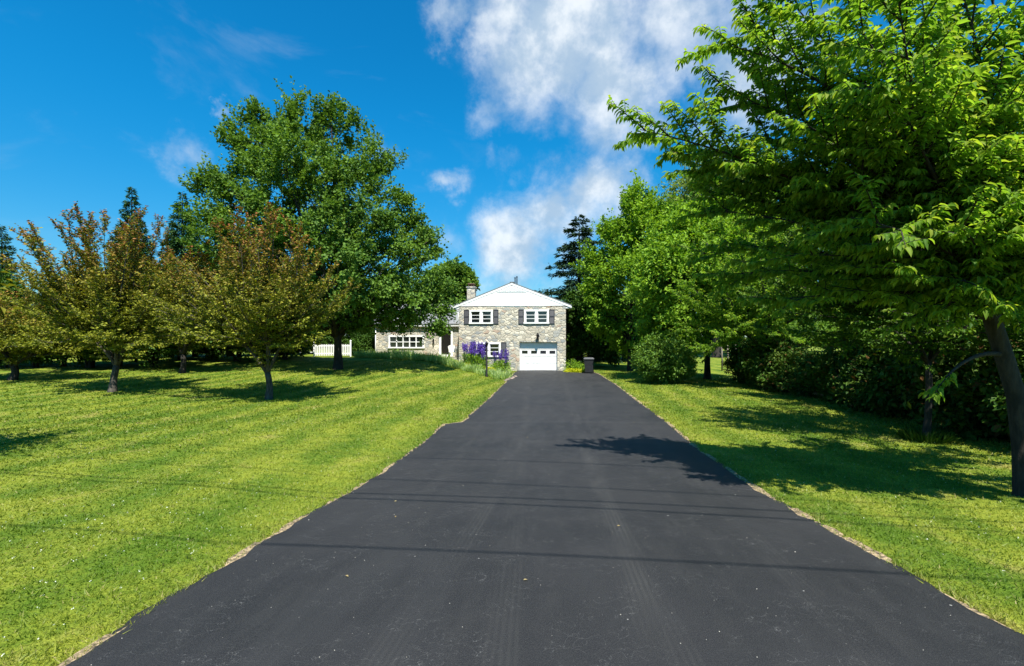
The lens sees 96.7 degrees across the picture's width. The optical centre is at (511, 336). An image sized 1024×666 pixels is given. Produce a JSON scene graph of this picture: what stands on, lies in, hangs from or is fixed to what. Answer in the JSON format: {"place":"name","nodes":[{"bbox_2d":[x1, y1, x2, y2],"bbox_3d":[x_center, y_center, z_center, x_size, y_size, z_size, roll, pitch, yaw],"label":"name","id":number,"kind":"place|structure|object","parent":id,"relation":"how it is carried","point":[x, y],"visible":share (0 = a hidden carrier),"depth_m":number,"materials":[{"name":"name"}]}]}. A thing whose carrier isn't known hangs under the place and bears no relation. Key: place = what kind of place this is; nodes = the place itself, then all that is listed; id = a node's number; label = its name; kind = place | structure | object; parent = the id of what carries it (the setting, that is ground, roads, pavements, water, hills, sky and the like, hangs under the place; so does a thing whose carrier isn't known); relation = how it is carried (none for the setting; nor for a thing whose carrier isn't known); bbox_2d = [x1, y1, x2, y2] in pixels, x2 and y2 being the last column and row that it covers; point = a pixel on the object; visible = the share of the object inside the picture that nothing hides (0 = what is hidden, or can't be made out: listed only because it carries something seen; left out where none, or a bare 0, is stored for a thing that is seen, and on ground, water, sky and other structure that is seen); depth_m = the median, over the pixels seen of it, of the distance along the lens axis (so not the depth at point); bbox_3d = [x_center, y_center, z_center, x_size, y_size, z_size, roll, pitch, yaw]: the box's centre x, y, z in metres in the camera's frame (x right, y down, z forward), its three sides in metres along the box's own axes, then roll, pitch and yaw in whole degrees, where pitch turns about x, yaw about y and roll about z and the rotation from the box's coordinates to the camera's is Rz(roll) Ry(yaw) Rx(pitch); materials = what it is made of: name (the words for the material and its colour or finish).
{"place":"outdoors","nodes":[
{"label":"outdoors","id":0,"kind":"place"},
{"bbox_2d":[0,338,1023,665],"bbox_3d":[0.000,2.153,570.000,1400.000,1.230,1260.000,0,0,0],"label":"lawn","id":1,"kind":"structure","parent":0,"point":[44,370],"depth_m":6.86,"materials":[{"name":"plant"}]},
{"bbox_2d":[0,249,21,313],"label":"plum tree","id":2,"kind":"object","parent":1,"relation":"on","point":[12,291],"visible":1,"depth_m":7.25,"materials":[{"name":"green plant"}]},
{"bbox_2d":[0,226,22,362],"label":"cypress tree","id":3,"kind":"object","parent":1,"relation":"on","point":[3,237],"visible":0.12,"depth_m":30.03,"materials":[{"name":"green plant"}]},
{"bbox_2d":[0,296,35,367],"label":"hedge tree","id":4,"kind":"object","parent":1,"relation":"on","point":[7,365],"visible":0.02,"depth_m":27.17,"materials":[{"name":"green plant"}]},
{"bbox_2d":[0,268,38,299],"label":"hedge tree","id":5,"kind":"object","parent":1,"relation":"on","point":[4,278],"visible":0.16,"depth_m":27.91,"materials":[{"name":"green plant"}]},
{"bbox_2d":[0,294,57,367],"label":"hedge tree","id":6,"kind":"object","parent":1,"relation":"on","point":[37,362],"visible":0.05,"depth_m":26.76,"materials":[{"name":"green plant"}]},
{"bbox_2d":[0,290,103,380],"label":"plum tree","id":7,"kind":"object","parent":1,"relation":"on","point":[13,341],"visible":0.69,"depth_m":21.56,"materials":[{"name":"green plant"}]},
{"bbox_2d":[30,313,87,365],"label":"hedge tree","id":8,"kind":"object","parent":1,"relation":"on","point":[46,360],"visible":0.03,"depth_m":27.68,"materials":[{"name":"green plant"}]},
{"bbox_2d":[27,264,124,367],"bbox_3d":[-25.437,-1.395,27.389,5.405,7.021,6.134,0,0,-18],"label":"hedge tree","id":9,"kind":"object","parent":1,"relation":"on","point":[88,364],"visible":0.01,"depth_m":27.08,"materials":[{"name":"green plant"}]},
{"bbox_2d":[0,201,193,391],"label":"plum tree","id":10,"kind":"object","parent":1,"relation":"on","point":[108,307],"visible":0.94,"depth_m":17.50,"materials":[{"name":"green plant"}]},
{"bbox_2d":[77,343,146,366],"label":"hedge tree","id":11,"kind":"object","parent":1,"relation":"on","point":[85,351],"visible":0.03,"depth_m":26.26,"materials":[{"name":"green plant"}]},
{"bbox_2d":[101,223,123,267],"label":"cypress tree","id":12,"kind":"object","parent":1,"relation":"on","point":[114,232],"depth_m":37.70,"materials":[{"name":"green plant"}]},
{"bbox_2d":[106,187,151,268],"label":"cypress tree","id":13,"kind":"object","parent":1,"relation":"on","point":[126,206],"visible":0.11,"depth_m":35.77,"materials":[{"name":"green plant"}]},
{"bbox_2d":[131,220,161,358],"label":"cypress tree","id":14,"kind":"object","parent":1,"relation":"on","point":[148,243],"visible":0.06,"depth_m":34.00,"materials":[{"name":"green plant"}]},
{"bbox_2d":[119,272,204,367],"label":"hedge tree","id":15,"kind":"object","parent":1,"relation":"on","point":[152,356],"visible":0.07,"depth_m":26.65,"materials":[{"name":"green plant"}]},
{"bbox_2d":[159,223,180,275],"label":"cypress tree","id":16,"kind":"object","parent":1,"relation":"on","point":[169,225],"visible":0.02,"depth_m":37.79,"materials":[{"name":"green plant"}]},
{"bbox_2d":[140,238,224,372],"bbox_3d":[-17.655,-1.590,25.249,5.961,7.638,4.151,0,0,-15],"label":"plum tree","id":17,"kind":"object","parent":1,"relation":"on","point":[170,298],"visible":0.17,"depth_m":24.59,"materials":[{"name":"green plant"}]},
{"bbox_2d":[157,191,207,355],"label":"cypress tree","id":18,"kind":"object","parent":1,"relation":"on","point":[176,247],"visible":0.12,"depth_m":34.66,"materials":[{"name":"green plant"}]},
{"bbox_2d":[159,348,211,359],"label":"hedge tree","id":19,"kind":"object","parent":1,"relation":"on","point":[178,357],"visible":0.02,"depth_m":31.72,"materials":[{"name":"green plant"}]},
{"bbox_2d":[189,235,207,356],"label":"cypress tree","id":20,"kind":"object","parent":1,"relation":"on","point":[194,355],"visible":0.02,"depth_m":36.83,"materials":[{"name":"green plant"}]},
{"bbox_2d":[187,342,230,359],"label":"hedge tree","id":21,"kind":"object","parent":1,"relation":"on","point":[208,357],"visible":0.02,"depth_m":31.76,"materials":[{"name":"green plant"}]},
{"bbox_2d":[195,209,230,354],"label":"cypress tree","id":22,"kind":"object","parent":1,"relation":"on","point":[213,247],"visible":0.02,"depth_m":35.63,"materials":[{"name":"green plant"}]},
{"bbox_2d":[195,285,263,360],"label":"hedge tree","id":23,"kind":"object","parent":1,"relation":"on","point":[220,353],"visible":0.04,"depth_m":30.79,"materials":[{"name":"green plant"}]},
{"bbox_2d":[129,202,361,399],"bbox_3d":[-9.582,-1.169,16.357,7.418,7.290,5.690,0,0,31],"label":"plum tree","id":24,"kind":"object","parent":1,"relation":"on","point":[244,311],"visible":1,"depth_m":15.58,"materials":[{"name":"green plant"}]},
{"bbox_2d":[219,336,307,361],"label":"hedge tree","id":25,"kind":"object","parent":1,"relation":"on","point":[274,350],"visible":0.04,"depth_m":30.75,"materials":[{"name":"green plant"}]},
{"bbox_2d":[57,372,514,665],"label":"verge thatch","id":26,"kind":"object","parent":1,"relation":"on","point":[233,559],"visible":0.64,"depth_m":3.89,"materials":[{"name":"plant"}]},
{"bbox_2d":[256,332,316,359],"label":"hedge tree","id":27,"kind":"object","parent":1,"relation":"on","point":[286,357],"visible":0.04,"depth_m":32.71,"materials":[{"name":"green plant"}]},
{"bbox_2d":[277,342,314,357],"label":"shrub","id":28,"kind":"object","parent":1,"relation":"on","point":[298,350],"visible":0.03,"depth_m":35.37,"materials":[{"name":"green plant"}]},
{"bbox_2d":[301,332,327,353],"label":"hedge tree","id":29,"kind":"object","parent":1,"relation":"on","point":[316,342],"visible":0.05,"depth_m":42.31,"materials":[{"name":"green plant"}]},
{"bbox_2d":[168,75,463,369],"bbox_3d":[-10.996,-6.303,26.636,16.333,16.874,11.058,0,0,20],"label":"shade tree","id":30,"kind":"object","parent":1,"relation":"on","point":[349,243],"visible":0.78,"depth_m":25.00,"materials":[{"name":"green plant"}]},
{"bbox_2d":[313,340,351,356],"bbox_3d":[-14.668,1.018,37.200,2.993,1.550,0.140,0,0,-8],"label":"picket fence","id":31,"kind":"object","parent":1,"relation":"on","point":[330,353],"visible":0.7,"depth_m":37.15,"materials":[{"name":"white paint"}]},
{"bbox_2d":[315,329,352,352],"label":"hedge tree","id":32,"kind":"object","parent":1,"relation":"on","point":[326,341],"visible":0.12,"depth_m":41.69,"materials":[{"name":"green plant"}]},
{"bbox_2d":[325,332,361,349],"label":"hedge tree","id":33,"kind":"object","parent":1,"relation":"on","point":[345,341],"visible":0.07,"depth_m":41.74,"materials":[{"name":"green plant"}]},
{"bbox_2d":[352,350,366,357],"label":"iris clump","id":34,"kind":"object","parent":1,"relation":"on","point":[355,355],"visible":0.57,"depth_m":34.18,"materials":[{"name":"plant"}]},
{"bbox_2d":[344,334,374,355],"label":"shrub","id":35,"kind":"object","parent":1,"relation":"on","point":[356,343],"visible":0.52,"depth_m":37.92,"materials":[{"name":"green plant"}]},
{"bbox_2d":[350,317,374,344],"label":"hedge tree","id":36,"kind":"object","parent":1,"relation":"on","point":[366,332],"visible":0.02,"depth_m":41.65,"materials":[{"name":"green plant"}]},
{"bbox_2d":[357,334,374,352],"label":"shrub","id":37,"kind":"object","parent":1,"relation":"on","point":[369,341],"visible":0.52,"depth_m":37.74,"materials":[{"name":"green plant"}]},
{"bbox_2d":[403,350,417,359],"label":"iris clump","id":38,"kind":"object","parent":1,"relation":"on","point":[409,356],"visible":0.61,"depth_m":32.34,"materials":[{"name":"plant"}]},
{"bbox_2d":[424,355,434,361],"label":"iris clump","id":39,"kind":"object","parent":1,"relation":"on","point":[428,359],"visible":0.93,"depth_m":31.11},
{"bbox_2d":[433,355,446,362],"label":"iris clump","id":40,"kind":"object","parent":1,"relation":"on","point":[437,358],"visible":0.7,"depth_m":30.79,"materials":[{"name":"plant"}]},
{"bbox_2d":[441,358,455,364],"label":"iris clump","id":41,"kind":"object","parent":1,"relation":"on","point":[445,362],"visible":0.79,"depth_m":30.10,"materials":[{"name":"plant"}]},
{"bbox_2d":[421,254,480,303],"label":"round tree","id":42,"kind":"object","parent":1,"relation":"on","point":[463,271],"visible":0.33,"depth_m":48.57,"materials":[{"name":"green plant"}]},
{"bbox_2d":[462,341,473,364],"bbox_3d":[-2.984,1.237,31.825,1.324,1.851,1.005,0,0,0],"label":"purple larkspur","id":43,"kind":"object","parent":1,"relation":"on","point":[468,354],"visible":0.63,"depth_m":31.74,"materials":[{"name":"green plant"}]},
{"bbox_2d":[464,344,477,363],"bbox_3d":[-2.615,1.350,31.426,0.985,1.814,1.298,0,0,43],"label":"purple larkspur","id":44,"kind":"object","parent":1,"relation":"on","point":[472,352],"visible":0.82,"depth_m":31.30,"materials":[{"name":"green plant"}]},
{"bbox_2d":[374,276,571,370],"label":"stone house","id":45,"kind":"structure","parent":1,"relation":"on","point":[525,326],"depth_m":32.70,"materials":[{"name":"grey stone"}]},
{"bbox_2d":[388,335,424,347],"bbox_3d":[-8.513,0.400,36.687,3.020,1.040,0.210,0,0,6],"label":"window","id":46,"kind":"structure","parent":45,"relation":"in","point":[410,341],"depth_m":36.72,"materials":[{"name":"white paint"}]},
{"bbox_2d":[439,329,452,355],"bbox_3d":[-5.258,0.480,36.406,1.090,2.160,0.195,0,0,6],"label":"front door","id":47,"kind":"structure","parent":45,"relation":"in","point":[447,340],"depth_m":36.40,"materials":[{"name":"white paint"}]},
{"bbox_2d":[448,345,456,356],"bbox_3d":[-4.585,1.111,35.094,0.659,0.947,0.672,0,0,-20],"label":"garden chair","id":48,"kind":"object","parent":45,"relation":"on","point":[450,348],"visible":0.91,"depth_m":35.29,"materials":[{"name":"white plastic"}]},
{"bbox_2d":[469,310,492,323],"bbox_3d":[-2.224,-1.440,32.855,1.780,1.000,0.210,0,0,6],"label":"window","id":49,"kind":"structure","parent":45,"relation":"in","point":[475,316],"depth_m":32.86,"materials":[{"name":"white paint"}]},
{"bbox_2d":[476,342,500,356],"bbox_3d":[-1.689,0.920,32.803,1.860,1.040,0.210,0,0,6],"label":"window","id":50,"kind":"structure","parent":45,"relation":"in","point":[492,346],"depth_m":32.79,"materials":[{"name":"white paint"}]},
{"bbox_2d":[523,310,548,323],"bbox_3d":[1.747,-1.440,32.467,1.840,1.000,0.210,0,0,6],"label":"window","id":51,"kind":"structure","parent":45,"relation":"in","point":[530,316],"depth_m":32.48,"materials":[{"name":"white paint"}]},
{"bbox_2d":[520,343,556,369],"bbox_3d":[1.901,1.421,32.709,2.640,1.998,0.058,0,0,6],"label":"garage door","id":52,"kind":"structure","parent":45,"relation":"in","point":[526,363],"depth_m":32.69,"materials":[{"name":"white paint"}]},
{"bbox_2d":[466,341,485,362],"bbox_3d":[-2.535,1.267,31.671,1.430,1.999,1.086,0,0,-41],"label":"purple larkspur","id":53,"kind":"object","parent":1,"relation":"on","point":[476,344],"visible":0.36,"depth_m":31.62,"materials":[{"name":"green plant"}]},
{"bbox_2d":[475,344,485,365],"bbox_3d":[-2.142,1.433,31.329,0.960,1.819,0.994,0,0,-17],"label":"purple larkspur","id":54,"kind":"object","parent":1,"relation":"on","point":[482,357],"visible":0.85,"depth_m":31.26,"materials":[{"name":"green plant"}]},
{"bbox_2d":[472,343,489,366],"bbox_3d":[-2.110,1.348,31.726,1.086,1.999,1.430,0,0,33],"label":"purple larkspur","id":55,"kind":"object","parent":1,"relation":"on","point":[479,350],"visible":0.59,"depth_m":31.49,"materials":[{"name":"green plant"}]},
{"bbox_2d":[484,341,488,376],"bbox_3d":[-1.478,1.351,26.600,0.227,2.180,0.236,0,0,41],"label":"lamp post","id":56,"kind":"object","parent":1,"relation":"on","point":[486,344],"visible":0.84,"depth_m":26.56,"materials":[{"name":"black metal"}]},
{"bbox_2d":[492,352,500,370],"bbox_3d":[-1.104,1.721,31.901,0.812,1.485,0.783,0,0,-44],"label":"purple larkspur","id":57,"kind":"object","parent":1,"relation":"on","point":[495,355],"visible":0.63,"depth_m":31.83,"materials":[{"name":"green plant"}]},
{"bbox_2d":[490,372,503,378],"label":"iris clump","id":58,"kind":"object","parent":1,"relation":"on","point":[495,376],"visible":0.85,"depth_m":25.57,"materials":[{"name":"plant"}]},
{"bbox_2d":[490,362,504,369],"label":"garden plant","id":59,"kind":"object","parent":1,"relation":"on","point":[497,366],"visible":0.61,"depth_m":31.32,"materials":[{"name":"green plant"}]},
{"bbox_2d":[492,350,503,368],"bbox_3d":[-0.771,1.714,31.720,0.854,1.573,1.125,0,0,28],"label":"purple larkspur","id":60,"kind":"object","parent":1,"relation":"on","point":[500,357],"visible":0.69,"depth_m":31.54,"materials":[{"name":"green plant"}]},
{"bbox_2d":[496,372,511,378],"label":"iris clump","id":61,"kind":"object","parent":1,"relation":"on","point":[506,376],"visible":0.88,"depth_m":25.44,"materials":[{"name":"plant"}]},
{"bbox_2d":[498,348,510,371],"bbox_3d":[-0.500,1.659,31.499,0.964,1.764,0.930,0,0,-43],"label":"purple larkspur","id":62,"kind":"object","parent":1,"relation":"on","point":[504,361],"visible":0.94,"depth_m":31.37,"materials":[{"name":"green plant"}]},
{"bbox_2d":[1,418,1018,655],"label":"clover flowers","id":63,"kind":"object","parent":1,"relation":"on","point":[241,526],"visible":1,"depth_m":4.24,"materials":[{"name":"white plant"}]},
{"bbox_2d":[563,358,579,370],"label":"garden plant","id":64,"kind":"object","parent":1,"relation":"on","point":[572,366],"visible":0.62,"depth_m":31.79,"materials":[{"name":"green plant"}]},
{"bbox_2d":[572,361,584,368],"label":"garden plant","id":65,"kind":"object","parent":1,"relation":"on","point":[578,362],"visible":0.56,"depth_m":31.36,"materials":[{"name":"green plant"}]},
{"bbox_2d":[534,214,637,363],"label":"spruce tree","id":66,"kind":"object","parent":1,"relation":"on","point":[571,284],"visible":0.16,"depth_m":46.45,"materials":[{"name":"green plant"}]},
{"bbox_2d":[560,275,626,366],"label":"background tree","id":67,"kind":"object","parent":1,"relation":"on","point":[579,339],"visible":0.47,"depth_m":36.91,"materials":[{"name":"green plant"}]},
{"bbox_2d":[618,289,643,331],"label":"distant tree","id":68,"kind":"object","parent":1,"relation":"on","point":[625,298],"visible":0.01,"depth_m":50.61,"materials":[{"name":"green plant"}]},
{"bbox_2d":[568,169,710,370],"bbox_3d":[9.794,-4.647,32.767,9.901,14.726,8.026,0,0,-25],"label":"bright tree","id":69,"kind":"object","parent":1,"relation":"on","point":[614,234],"visible":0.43,"depth_m":32.17,"materials":[{"name":"green plant"}]},
{"bbox_2d":[629,328,702,384],"bbox_3d":[7.704,1.173,23.045,3.554,3.243,3.011,0,0,0],"label":"rounded bush","id":70,"kind":"object","parent":1,"relation":"on","point":[668,361],"visible":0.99,"depth_m":22.65,"materials":[{"name":"green plant"}]},
{"bbox_2d":[612,191,796,378],"bbox_3d":[10.911,-3.117,25.900,11.067,11.645,7.942,0,0,-11],"label":"weeping tree","id":71,"kind":"object","parent":1,"relation":"on","point":[659,262],"visible":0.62,"depth_m":24.10,"materials":[{"name":"green plant"}]},
{"bbox_2d":[721,347,722,370],"bbox_3d":[16.617,1.830,36.007,0.131,2.102,0.126,0,0,0],"label":"fence post","id":72,"kind":"object","parent":1,"relation":"on","point":[721,358],"visible":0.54,"depth_m":35.98,"materials":[{"name":"grey wood"}]},
{"bbox_2d":[653,132,802,357],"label":"willow tree","id":73,"kind":"object","parent":1,"relation":"on","point":[683,183],"depth_m":58.90,"materials":[{"name":"green plant"}]},
{"bbox_2d":[711,307,754,351],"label":"distant tree","id":74,"kind":"object","parent":1,"relation":"on","point":[725,347],"visible":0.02,"depth_m":77.70,"materials":[{"name":"green plant"}]},
{"bbox_2d":[721,339,749,379],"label":"hedge shrub","id":75,"kind":"object","parent":1,"relation":"on","point":[734,359],"visible":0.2,"depth_m":24.86,"materials":[{"name":"green plant"}]},
{"bbox_2d":[723,338,749,378],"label":"hedge shrub","id":76,"kind":"object","parent":1,"relation":"on","point":[726,372],"visible":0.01,"depth_m":26.61,"materials":[{"name":"green plant"}]},
{"bbox_2d":[729,362,751,384],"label":"hedge shrub","id":77,"kind":"object","parent":1,"relation":"on","point":[740,378],"visible":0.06,"depth_m":23.75,"materials":[{"name":"green plant"}]},
{"bbox_2d":[667,197,814,388],"bbox_3d":[11.348,-1.806,21.485,8.488,9.088,6.410,0,0,0],"label":"cherry tree","id":78,"kind":"object","parent":1,"relation":"on","point":[733,316],"visible":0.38,"depth_m":20.66,"materials":[{"name":"green plant"}]},
{"bbox_2d":[738,355,760,386],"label":"hedge shrub","id":79,"kind":"object","parent":1,"relation":"on","point":[746,371],"depth_m":22.53,"materials":[{"name":"green plant"}]},
{"bbox_2d":[744,312,797,342],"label":"distant tree","id":80,"kind":"object","parent":1,"relation":"on","point":[790,325],"visible":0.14,"depth_m":65.23,"materials":[{"name":"green plant"}]},
{"bbox_2d":[731,330,814,390],"bbox_3d":[12.831,1.264,21.546,4.372,3.178,3.669,0,0,10],"label":"hedge shrub","id":81,"kind":"object","parent":1,"relation":"on","point":[753,360],"visible":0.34,"depth_m":21.06,"materials":[{"name":"green plant"}]},
{"bbox_2d":[746,347,812,391],"bbox_3d":[12.482,1.663,20.632,3.361,2.398,3.264,0,0,19],"label":"hedge shrub","id":82,"kind":"object","parent":1,"relation":"on","point":[763,379],"visible":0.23,"depth_m":20.32,"materials":[{"name":"green plant"}]},
{"bbox_2d":[762,340,822,396],"bbox_3d":[12.722,1.462,19.391,3.587,2.674,3.102,0,0,19],"label":"hedge shrub","id":83,"kind":"object","parent":1,"relation":"on","point":[781,369],"visible":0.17,"depth_m":19.46,"materials":[{"name":"green plant"}]},
{"bbox_2d":[597,373,1010,628],"bbox_3d":[4.157,2.068,12.743,1.338,0.755,37.486,0,0,3],"label":"verge thatch","id":84,"kind":"object","parent":1,"relation":"on","point":[868,549],"visible":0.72,"depth_m":4.57,"materials":[{"name":"plant"}]},
{"bbox_2d":[772,362,837,399],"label":"hedge shrub","id":85,"kind":"object","parent":1,"relation":"on","point":[796,383],"visible":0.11,"depth_m":18.55,"materials":[{"name":"green plant"}]},
{"bbox_2d":[782,315,835,349],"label":"distant tree","id":86,"kind":"object","parent":1,"relation":"on","point":[819,325],"visible":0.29,"depth_m":66.33,"materials":[{"name":"green plant"}]},
{"bbox_2d":[606,0,1023,496],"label":"cherry tree","id":87,"kind":"object","parent":1,"relation":"on","point":[919,208],"visible":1,"depth_m":5.26,"materials":[{"name":"green plant"}]},
{"bbox_2d":[790,350,841,402],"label":"hedge shrub","id":88,"kind":"object","parent":1,"relation":"on","point":[804,364],"visible":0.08,"depth_m":17.52,"materials":[{"name":"green plant"}]},
{"bbox_2d":[798,345,870,404],"bbox_3d":[12.669,1.366,16.162,4.031,2.912,3.486,0,0,-17],"label":"hedge shrub","id":89,"kind":"object","parent":1,"relation":"on","point":[827,358],"visible":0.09,"depth_m":16.37,"materials":[{"name":"green plant"}]},
{"bbox_2d":[820,314,856,351],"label":"distant tree","id":90,"kind":"object","parent":1,"relation":"on","point":[837,329],"visible":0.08,"depth_m":76.10,"materials":[{"name":"green plant"}]},
{"bbox_2d":[807,337,880,408],"bbox_3d":[11.965,1.333,14.917,3.165,2.800,3.771,0,0,9],"label":"hedge shrub","id":91,"kind":"object","parent":1,"relation":"on","point":[826,368],"visible":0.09,"depth_m":15.71,"materials":[{"name":"green plant"}]},
{"bbox_2d":[825,351,916,417],"bbox_3d":[11.844,1.427,14.030,3.761,2.769,3.652,0,0,6],"label":"hedge shrub","id":92,"kind":"object","parent":1,"relation":"on","point":[854,369],"visible":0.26,"depth_m":14.16,"materials":[{"name":"green plant"}]},
{"bbox_2d":[736,154,1023,435],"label":"cherry tree","id":93,"kind":"object","parent":1,"relation":"on","point":[863,318],"visible":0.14,"depth_m":9.87,"materials":[{"name":"green plant"}]},
{"bbox_2d":[752,222,1016,347],"bbox_3d":[12.559,-1.557,14.771,7.844,8.545,6.460,0,0,0],"label":"cherry tree","id":94,"kind":"object","parent":1,"relation":"on","point":[823,331],"visible":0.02,"depth_m":16.11,"materials":[{"name":"green plant"}]},
{"bbox_2d":[847,356,944,420],"bbox_3d":[11.351,1.336,12.883,2.857,2.686,3.304,0,0,-19],"label":"hedge shrub","id":95,"kind":"object","parent":1,"relation":"on","point":[904,413],"visible":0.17,"depth_m":13.09,"materials":[{"name":"green plant"}]},
{"bbox_2d":[893,424,959,443],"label":"weed tuft","id":96,"kind":"object","parent":1,"relation":"on","point":[919,436],"visible":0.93,"depth_m":9.85,"materials":[{"name":"green plant"}]},
{"bbox_2d":[857,311,1023,432],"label":"hedge shrub","id":97,"kind":"object","parent":1,"relation":"on","point":[916,372],"visible":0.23,"depth_m":11.52,"materials":[{"name":"green plant"}]},
{"bbox_2d":[891,322,1023,441],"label":"hedge shrub","id":98,"kind":"object","parent":1,"relation":"on","point":[956,419],"visible":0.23,"depth_m":10.29,"materials":[{"name":"green plant"}]},
{"bbox_2d":[940,333,1023,439],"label":"hedge shrub","id":99,"kind":"object","parent":1,"relation":"on","point":[996,427],"visible":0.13,"depth_m":10.06,"materials":[{"name":"green plant"}]},
{"bbox_2d":[980,353,1023,415],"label":"hedge shrub","id":100,"kind":"object","parent":1,"relation":"on","point":[999,399],"visible":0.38,"depth_m":9.05,"materials":[{"name":"green plant"}]},
{"bbox_2d":[0,0,1023,336],"label":"sky","id":101,"kind":"structure","parent":0,"point":[499,108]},
{"bbox_2d":[66,370,1023,665],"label":"driveway","id":102,"kind":"structure","parent":0,"point":[554,516],"depth_m":3.42,"materials":[{"name":"asphalt"}]},
{"bbox_2d":[584,357,593,372],"bbox_3d":[5.068,1.887,30.034,0.678,1.040,0.806,0,0,8],"label":"wheeled bin","id":103,"kind":"object","parent":102,"relation":"on","point":[588,363],"visible":1,"depth_m":29.71,"materials":[{"name":"black plastic"}]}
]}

